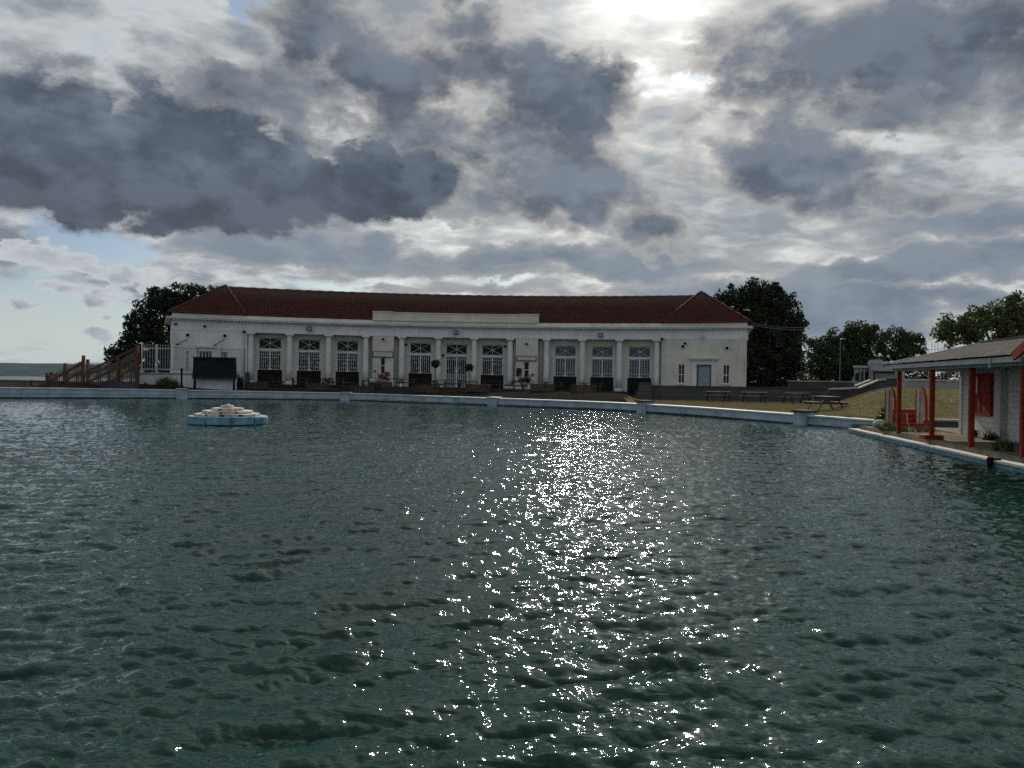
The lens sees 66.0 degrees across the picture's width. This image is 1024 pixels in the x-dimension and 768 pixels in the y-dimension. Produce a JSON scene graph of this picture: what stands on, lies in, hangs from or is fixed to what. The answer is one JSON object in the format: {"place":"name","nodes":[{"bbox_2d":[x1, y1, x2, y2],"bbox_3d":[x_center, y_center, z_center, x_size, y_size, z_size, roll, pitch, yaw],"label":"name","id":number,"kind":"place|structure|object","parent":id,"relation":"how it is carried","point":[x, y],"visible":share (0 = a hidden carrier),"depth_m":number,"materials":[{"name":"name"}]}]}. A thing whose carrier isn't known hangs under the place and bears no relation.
{"place":"outdoors","nodes":[
{"label":"outdoors","id":0,"kind":"place"},
{"bbox_2d":[0,376,134,381],"bbox_3d":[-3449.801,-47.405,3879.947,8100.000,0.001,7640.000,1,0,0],"label":"sea","id":1,"kind":"structure","parent":0,"point":[19,378],"depth_m":3419.73,"materials":[{"name":"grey liquid"}]},
{"bbox_2d":[0,363,159,377],"bbox_3d":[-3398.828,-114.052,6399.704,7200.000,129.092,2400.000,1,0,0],"label":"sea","id":2,"kind":"structure","parent":0,"point":[27,369],"depth_m":6153.76,"materials":[{"name":"grey liquid"}]},
{"bbox_2d":[0,374,638,402],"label":"forecourt paving","id":3,"kind":"structure","parent":0,"point":[611,396],"depth_m":60.69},
{"bbox_2d":[45,345,139,385],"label":"wooden steps","id":4,"kind":"structure","parent":3,"relation":"on","point":[133,370],"depth_m":61.66,"materials":[{"name":"brown wood"}]},
{"bbox_2d":[101,381,137,388],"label":"concrete block","id":5,"kind":"structure","parent":3,"relation":"on","point":[119,384],"depth_m":60.70,"materials":[{"name":"concrete"}]},
{"bbox_2d":[103,281,219,372],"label":"sycamore tree","id":6,"kind":"object","parent":3,"relation":"on","point":[158,302],"visible":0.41,"depth_m":82.17,"materials":[{"name":"green plant"}]},
{"bbox_2d":[152,375,179,388],"bbox_3d":[-27.854,-0.108,63.830,2.202,1.326,2.330,1,0,31],"label":"bush","id":7,"kind":"object","parent":3,"relation":"on","point":[166,382],"visible":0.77,"depth_m":63.32,"materials":[{"name":"green plant"}]},
{"bbox_2d":[175,368,187,389],"bbox_3d":[-26.235,-0.309,62.600,0.900,1.907,0.500,1,0,0],"label":"bollard","id":8,"kind":"object","parent":3,"relation":"on","point":[181,383],"visible":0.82,"depth_m":62.53,"materials":[{"name":"black metal"}]},
{"bbox_2d":[139,372,236,389],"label":"terrace wall","id":9,"kind":"structure","parent":3,"relation":"on","point":[188,381],"depth_m":64.40,"materials":[{"name":"concrete"}]},
{"bbox_2d":[141,343,173,372],"bbox_3d":[-29.064,-2.149,64.593,2.595,2.426,0.140,1,0,0],"label":"palisade fence","id":10,"kind":"object","parent":9,"relation":"on","point":[156,348],"visible":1,"depth_m":64.53,"materials":[{"name":"white paint"}]},
{"bbox_2d":[171,347,244,387],"bbox_3d":[-25.042,-1.366,65.016,6.071,3.239,0.060,1,0,0],"label":"railing","id":11,"kind":"object","parent":3,"relation":"on","point":[208,356],"visible":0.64,"depth_m":65.00,"materials":[{"name":"grey metal"}]},
{"bbox_2d":[192,357,236,390],"bbox_3d":[-24.142,-0.703,63.963,3.587,2.950,0.430,1,0,0],"label":"notice board","id":12,"kind":"object","parent":3,"relation":"on","point":[213,367],"visible":0.93,"depth_m":63.88,"materials":[{"name":"black paint"}]},
{"bbox_2d":[237,373,243,386],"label":"bush","id":13,"kind":"object","parent":3,"relation":"on","point":[240,383],"visible":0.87,"depth_m":66.81,"materials":[{"name":"green plant"}]},
{"bbox_2d":[245,372,249,381],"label":"brick plinth","id":14,"kind":"structure","parent":3,"relation":"on","point":[247,376],"depth_m":71.13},
{"bbox_2d":[244,382,267,388],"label":"planter","id":15,"kind":"object","parent":3,"relation":"on","point":[254,385],"visible":0.96,"depth_m":65.55,"materials":[{"name":"wood"}]},
{"bbox_2d":[257,378,283,386],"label":"picnic table","id":16,"kind":"object","parent":3,"relation":"on","point":[272,381],"visible":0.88,"depth_m":66.98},
{"bbox_2d":[289,378,311,386],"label":"picnic table","id":17,"kind":"object","parent":3,"relation":"on","point":[293,381],"visible":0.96,"depth_m":67.96,"materials":[{"name":"brown wood"}]},
{"bbox_2d":[305,383,328,389],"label":"planter","id":18,"kind":"object","parent":3,"relation":"on","point":[311,386],"visible":1,"depth_m":66.35,"materials":[{"name":"wood"}]},
{"bbox_2d":[317,377,332,385],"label":"bush","id":19,"kind":"object","parent":3,"relation":"on","point":[323,379],"visible":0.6,"depth_m":69.42,"materials":[{"name":"green plant"}]},
{"bbox_2d":[325,378,348,385],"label":"picnic table","id":20,"kind":"object","parent":3,"relation":"on","point":[332,381],"visible":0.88,"depth_m":68.91,"materials":[{"name":"brown wood"}]},
{"bbox_2d":[338,382,356,391],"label":"picnic table","id":21,"kind":"object","parent":3,"relation":"on","point":[347,383],"visible":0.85,"depth_m":65.58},
{"bbox_2d":[350,385,374,392],"bbox_3d":[-12.356,0.393,65.182,1.900,0.620,0.540,1,0,4],"label":"planter","id":22,"kind":"object","parent":3,"relation":"on","point":[358,388],"visible":0.92,"depth_m":64.97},
{"bbox_2d":[358,380,380,389],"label":"picnic table","id":23,"kind":"object","parent":3,"relation":"on","point":[363,383],"visible":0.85,"depth_m":67.14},
{"bbox_2d":[369,381,391,388],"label":"planter","id":24,"kind":"object","parent":3,"relation":"on","point":[381,385],"visible":0.86,"depth_m":67.15,"materials":[{"name":"wood"}]},
{"bbox_2d":[368,378,396,386],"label":"railing","id":25,"kind":"object","parent":3,"relation":"on","point":[384,378],"visible":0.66,"depth_m":71.37,"materials":[{"name":"black metal"}]},
{"bbox_2d":[377,371,390,386],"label":"flower tub","id":26,"kind":"object","parent":3,"relation":"on","point":[381,375],"visible":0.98,"depth_m":71.36,"materials":[{"name":"red plant"}]},
{"bbox_2d":[395,379,420,387],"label":"picnic table","id":27,"kind":"object","parent":3,"relation":"on","point":[413,382],"visible":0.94,"depth_m":68.53,"materials":[{"name":"brown wood"}]},
{"bbox_2d":[414,385,438,392],"bbox_3d":[-6.826,0.383,62.982,1.900,0.620,0.540,1,0,4],"label":"planter","id":28,"kind":"object","parent":3,"relation":"on","point":[426,388],"visible":1,"depth_m":62.76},
{"bbox_2d":[419,380,443,388],"bbox_3d":[-6.684,0.094,65.001,1.720,0.778,1.800,1,0,12],"label":"picnic table","id":29,"kind":"object","parent":3,"relation":"on","point":[428,381],"visible":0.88,"depth_m":64.41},
{"bbox_2d":[430,359,440,383],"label":"bay tree","id":30,"kind":"object","parent":3,"relation":"on","point":[435,364],"visible":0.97,"depth_m":71.34,"materials":[{"name":"green plant"}]},
{"bbox_2d":[441,380,463,388],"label":"picnic table","id":31,"kind":"object","parent":3,"relation":"on","point":[445,383],"visible":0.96,"depth_m":65.87,"materials":[{"name":"brown wood"}]},
{"bbox_2d":[165,284,753,393],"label":"pavilion hall","id":32,"kind":"structure","parent":3,"relation":"on","point":[625,343],"depth_m":74.89,"materials":[{"name":"white paint"}]},
{"bbox_2d":[185,351,188,371],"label":"window","id":33,"kind":"structure","parent":32,"relation":"in","point":[187,363],"depth_m":70.31,"materials":[{"name":"white glass"}]},
{"bbox_2d":[199,351,211,356],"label":"window","id":34,"kind":"structure","parent":32,"relation":"in","point":[200,352],"depth_m":70.95,"materials":[{"name":"white glass"}]},
{"bbox_2d":[257,337,281,383],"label":"doorway","id":35,"kind":"structure","parent":32,"relation":"in","point":[269,348],"depth_m":73.56,"materials":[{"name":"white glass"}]},
{"bbox_2d":[297,339,320,384],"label":"doorway","id":36,"kind":"structure","parent":32,"relation":"in","point":[309,350],"depth_m":74.51,"materials":[{"name":"white glass"}]},
{"bbox_2d":[336,340,358,385],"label":"doorway","id":37,"kind":"structure","parent":32,"relation":"in","point":[347,351],"depth_m":75.26,"materials":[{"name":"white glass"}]},
{"bbox_2d":[372,351,392,357],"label":"wall sign","id":38,"kind":"object","parent":32,"relation":"attached to","point":[382,354],"visible":1,"depth_m":74.65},
{"bbox_2d":[380,357,384,374],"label":"window","id":39,"kind":"structure","parent":32,"relation":"in","point":[382,363],"depth_m":75.04,"materials":[{"name":"black glass"}]},
{"bbox_2d":[409,342,431,386],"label":"doorway","id":40,"kind":"structure","parent":32,"relation":"in","point":[420,353],"depth_m":76.24,"materials":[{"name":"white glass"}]},
{"bbox_2d":[445,343,467,387],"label":"doorway","id":41,"kind":"structure","parent":32,"relation":"in","point":[456,357],"depth_m":76.49,"materials":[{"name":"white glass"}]},
{"bbox_2d":[481,344,503,388],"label":"doorway","id":42,"kind":"structure","parent":32,"relation":"in","point":[491,354],"depth_m":76.43,"materials":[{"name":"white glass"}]},
{"bbox_2d":[516,368,521,375],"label":"menu case","id":43,"kind":"object","parent":32,"relation":"attached to","point":[518,370],"visible":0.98,"depth_m":75.18,"materials":[{"name":"black glass"}]},
{"bbox_2d":[516,356,536,360],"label":"wall sign","id":44,"kind":"object","parent":32,"relation":"attached to","point":[525,358],"visible":1,"depth_m":75.11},
{"bbox_2d":[524,362,528,379],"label":"window","id":45,"kind":"structure","parent":32,"relation":"in","point":[526,364],"depth_m":75.50,"materials":[{"name":"black glass"}]},
{"bbox_2d":[554,345,576,389],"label":"doorway","id":46,"kind":"structure","parent":32,"relation":"in","point":[564,355],"depth_m":75.95,"materials":[{"name":"white glass"}]},
{"bbox_2d":[590,346,613,390],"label":"doorway","id":47,"kind":"structure","parent":32,"relation":"in","point":[602,357],"depth_m":75.37,"materials":[{"name":"white glass"}]},
{"bbox_2d":[627,346,650,392],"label":"doorway","id":48,"kind":"structure","parent":32,"relation":"in","point":[639,357],"depth_m":74.68,"materials":[{"name":"white glass"}]},
{"bbox_2d":[676,364,685,384],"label":"window","id":49,"kind":"structure","parent":32,"relation":"in","point":[681,367],"depth_m":72.82,"materials":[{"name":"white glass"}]},
{"bbox_2d":[696,365,710,387],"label":"side door","id":50,"kind":"structure","parent":32,"relation":"in","point":[703,371],"depth_m":72.15,"materials":[{"name":"blue paint"}]},
{"bbox_2d":[721,365,730,384],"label":"window","id":51,"kind":"structure","parent":32,"relation":"in","point":[726,368],"depth_m":71.56,"materials":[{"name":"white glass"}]},
{"bbox_2d":[465,363,473,384],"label":"bay tree","id":52,"kind":"object","parent":3,"relation":"on","point":[468,367],"visible":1,"depth_m":70.93,"materials":[{"name":"green plant"}]},
{"bbox_2d":[465,384,489,391],"bbox_3d":[-2.669,0.319,61.482,1.900,0.620,0.540,1,0,5],"label":"planter","id":53,"kind":"object","parent":3,"relation":"on","point":[473,388],"visible":1,"depth_m":61.26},
{"bbox_2d":[485,381,504,389],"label":"picnic table","id":54,"kind":"object","parent":3,"relation":"on","point":[500,385],"visible":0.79,"depth_m":67.54,"materials":[{"name":"brown wood"}]},
{"bbox_2d":[505,381,526,390],"bbox_3d":[0.341,0.169,63.501,1.720,0.778,1.800,1,0,6],"label":"picnic table","id":55,"kind":"object","parent":3,"relation":"on","point":[512,382],"visible":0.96,"depth_m":62.87,"materials":[{"name":"brown wood"}]},
{"bbox_2d":[518,374,530,389],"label":"flower tub","id":56,"kind":"object","parent":3,"relation":"on","point":[527,381],"visible":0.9,"depth_m":70.79,"materials":[{"name":"red plant"}]},
{"bbox_2d":[530,383,554,391],"bbox_3d":[2.341,0.271,60.181,1.900,0.620,0.540,1,0,0],"label":"planter","id":57,"kind":"object","parent":3,"relation":"on","point":[536,387],"visible":1,"depth_m":59.95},
{"bbox_2d":[543,382,563,390],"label":"picnic table","id":58,"kind":"object","parent":3,"relation":"on","point":[558,386],"visible":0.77,"depth_m":66.74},
{"bbox_2d":[571,384,596,392],"bbox_3d":[5.321,0.340,58.582,1.900,0.620,0.540,1,0,3],"label":"planter","id":59,"kind":"object","parent":3,"relation":"on","point":[578,388],"visible":0.99,"depth_m":58.35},
{"bbox_2d":[0,398,1023,767],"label":"pool water","id":60,"kind":"structure","parent":0,"point":[336,584],"depth_m":6.72,"materials":[{"name":"teal liquid"}]},
{"bbox_2d":[186,404,267,425],"bbox_3d":[-10.781,1.431,29.906,2.960,1.367,2.944,1,0,0],"label":"fountain","id":61,"kind":"object","parent":60,"relation":"in","point":[227,415],"visible":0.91,"depth_m":28.95,"materials":[{"name":"stone"}]},
{"bbox_2d":[0,0,1023,381],"label":"sky","id":62,"kind":"structure","parent":0,"point":[864,159],"materials":[{"name":"grey"}]},
{"bbox_2d":[625,388,958,418],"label":"lawn","id":63,"kind":"structure","parent":0,"point":[871,415],"depth_m":38.73,"materials":[{"name":"green plant"}]},
{"bbox_2d":[702,391,730,401],"bbox_3d":[14.783,0.925,56.504,1.800,0.778,1.720,1,0,-3],"label":"picnic table","id":64,"kind":"object","parent":63,"relation":"on","point":[712,396],"visible":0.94,"depth_m":56.48,"materials":[{"name":"brown wood"}]},
{"bbox_2d":[740,392,768,402],"bbox_3d":[17.043,0.965,55.504,1.800,0.778,1.720,1,0,4],"label":"picnic table","id":65,"kind":"object","parent":63,"relation":"on","point":[746,396],"visible":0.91,"depth_m":55.14,"materials":[{"name":"brown wood"}]},
{"bbox_2d":[782,393,811,403],"bbox_3d":[19.504,1.009,54.004,1.800,0.778,1.720,1,0,-8],"label":"picnic table","id":66,"kind":"object","parent":63,"relation":"on","point":[792,398],"visible":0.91,"depth_m":53.70,"materials":[{"name":"brown wood"}]},
{"bbox_2d":[802,396,849,409],"bbox_3d":[16.154,1.015,40.604,1.720,0.778,1.800,1,0,-3],"label":"picnic table","id":67,"kind":"object","parent":63,"relation":"on","point":[829,402],"visible":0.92,"depth_m":39.97,"materials":[{"name":"wood"}]},
{"bbox_2d":[827,379,885,401],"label":"stair wall","id":68,"kind":"structure","parent":63,"relation":"on","point":[845,393],"depth_m":56.00,"materials":[{"name":"concrete"}]},
{"bbox_2d":[885,377,896,386],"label":"gate pier","id":69,"kind":"structure","parent":63,"relation":"on","point":[891,381],"depth_m":49.70,"materials":[{"name":"concrete"}]},
{"bbox_2d":[902,379,958,387],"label":"concrete wall","id":70,"kind":"structure","parent":63,"relation":"on","point":[939,383],"depth_m":47.40,"materials":[{"name":"grey concrete"}]},
{"bbox_2d":[923,419,958,427],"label":"lawn kerb","id":71,"kind":"structure","parent":63,"relation":"on","point":[947,423],"depth_m":31.46,"materials":[{"name":"concrete"}]},
{"bbox_2d":[622,411,988,455],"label":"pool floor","id":72,"kind":"structure","parent":0,"point":[854,425],"depth_m":31.45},
{"bbox_2d":[0,387,881,427],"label":"pool wall","id":73,"kind":"structure","parent":72,"relation":"on","point":[802,417],"depth_m":56.29,"materials":[{"name":"blue paint"}]},
{"bbox_2d":[884,387,927,427],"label":"red steps","id":74,"kind":"structure","parent":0,"point":[913,418],"depth_m":28.77,"materials":[{"name":"brick"}]},
{"bbox_2d":[859,426,1023,463],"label":"deck","id":75,"kind":"structure","parent":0,"point":[953,439],"depth_m":22.22,"materials":[{"name":"concrete"}]},
{"bbox_2d":[872,420,885,427],"bbox_3d":[13.357,1.448,28.589,0.503,0.300,0.552,1,0,-28],"label":"rock","id":76,"kind":"object","parent":75,"relation":"on","point":[875,423],"visible":0.63,"depth_m":28.48,"materials":[{"name":"stone"}]},
{"bbox_2d":[874,407,883,420],"bbox_3d":[13.856,1.260,29.428,0.853,0.895,0.682,1,0,0],"label":"bush","id":77,"kind":"object","parent":75,"relation":"on","point":[880,416],"visible":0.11,"depth_m":29.40,"materials":[{"name":"green plant"}]},
{"bbox_2d":[877,420,895,431],"bbox_3d":[12.999,1.444,27.214,0.773,0.420,0.669,1,0,-16],"label":"weed clump","id":78,"kind":"object","parent":75,"relation":"on","point":[884,425],"visible":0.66,"depth_m":27.12,"materials":[{"name":"green plant"}]},
{"bbox_2d":[884,425,908,431],"bbox_3d":[13.001,1.513,26.601,0.739,0.234,0.753,1,0,0],"label":"weed clump","id":79,"kind":"object","parent":75,"relation":"on","point":[903,429],"visible":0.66,"depth_m":26.49,"materials":[{"name":"green plant"}]},
{"bbox_2d":[910,426,938,431],"bbox_3d":[13.932,1.529,26.624,0.908,0.253,0.874,1,0,29],"label":"weed clump","id":80,"kind":"object","parent":75,"relation":"on","point":[919,429],"visible":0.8,"depth_m":26.51,"materials":[{"name":"green plant"}]},
{"bbox_2d":[850,430,1023,473],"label":"deck edge","id":81,"kind":"object","parent":75,"relation":"attached to","point":[1000,466],"visible":0.14,"depth_m":20.98,"materials":[{"name":"white concrete"}]},
{"bbox_2d":[849,428,1023,468],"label":"deck coping","id":82,"kind":"object","parent":81,"relation":"on","point":[1001,461],"visible":0.9,"depth_m":21.17,"materials":[{"name":"white concrete"}]},
{"bbox_2d":[986,457,1000,465],"bbox_3d":[11.041,1.778,18.096,0.274,0.210,0.180,1,0,9],"label":"fender","id":83,"kind":"object","parent":81,"relation":"attached to","point":[989,461],"visible":1,"depth_m":18.05,"materials":[{"name":"black rubber"}]},
{"bbox_2d":[882,336,1023,457],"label":"verandah hut","id":84,"kind":"object","parent":75,"relation":"on","point":[991,385],"visible":0.98,"depth_m":22.76,"materials":[{"name":"paint"}]},
{"bbox_2d":[982,428,1000,440],"bbox_3d":[13.905,1.483,22.908,0.510,0.397,0.535,1,0,0],"label":"weed clump","id":85,"kind":"object","parent":75,"relation":"on","point":[990,436],"visible":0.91,"depth_m":22.83,"materials":[{"name":"green plant"}]},
{"bbox_2d":[990,438,1016,451],"bbox_3d":[11.810,1.471,18.930,0.554,0.345,0.542,1,0,0],"label":"weed clump","id":86,"kind":"object","parent":75,"relation":"on","point":[1000,445],"visible":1,"depth_m":18.83,"materials":[{"name":"green plant"}]},
{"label":"land","id":87,"kind":"structure","parent":0,"visible":0},
{"bbox_2d":[638,380,853,401],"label":"retaining wall","id":88,"kind":"structure","parent":87,"relation":"on","point":[648,390],"depth_m":59.65,"materials":[{"name":"concrete"}]},
{"bbox_2d":[713,277,809,388],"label":"sycamore tree","id":89,"kind":"object","parent":87,"relation":"on","point":[775,353],"visible":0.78,"depth_m":86.48,"materials":[{"name":"green plant"}]},
{"bbox_2d":[800,326,801,379],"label":"utility pole","id":90,"kind":"object","parent":87,"relation":"on","point":[801,354],"visible":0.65,"depth_m":76.00,"materials":[{"name":"grey metal"}]},
{"bbox_2d":[751,323,801,329],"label":"overhead cable","id":91,"kind":"object","parent":90,"relation":"attached to","point":[775,326],"visible":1,"depth_m":73.35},
{"bbox_2d":[839,338,843,380],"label":"lamp post","id":92,"kind":"object","parent":87,"relation":"on","point":[840,355],"visible":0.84,"depth_m":97.95,"materials":[{"name":"grey metal"}]},
{"bbox_2d":[803,319,884,383],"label":"lime tree","id":93,"kind":"object","parent":87,"relation":"on","point":[827,358],"visible":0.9,"depth_m":110.98,"materials":[{"name":"green plant"}]},
{"bbox_2d":[798,367,958,386],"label":"hedge","id":94,"kind":"object","parent":87,"relation":"on","point":[924,375],"visible":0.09,"depth_m":121.41,"materials":[{"name":"green plant"}]},
{"bbox_2d":[853,360,904,385],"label":"seafront building","id":95,"kind":"structure","parent":87,"relation":"on","point":[873,370],"depth_m":99.99,"materials":[{"name":"white paint"}]},
{"bbox_2d":[873,324,926,374],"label":"lime tree","id":96,"kind":"object","parent":87,"relation":"on","point":[903,342],"visible":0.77,"depth_m":117.10,"materials":[{"name":"green plant"}]},
{"bbox_2d":[927,348,944,378],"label":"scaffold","id":97,"kind":"object","parent":87,"relation":"on","point":[937,372],"visible":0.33,"depth_m":94.97,"materials":[{"name":"metal"}]},
{"bbox_2d":[929,289,1023,348],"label":"plane tree","id":98,"kind":"object","parent":87,"relation":"on","point":[969,327],"visible":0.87,"depth_m":61.46,"materials":[{"name":"green plant"}]}
]}

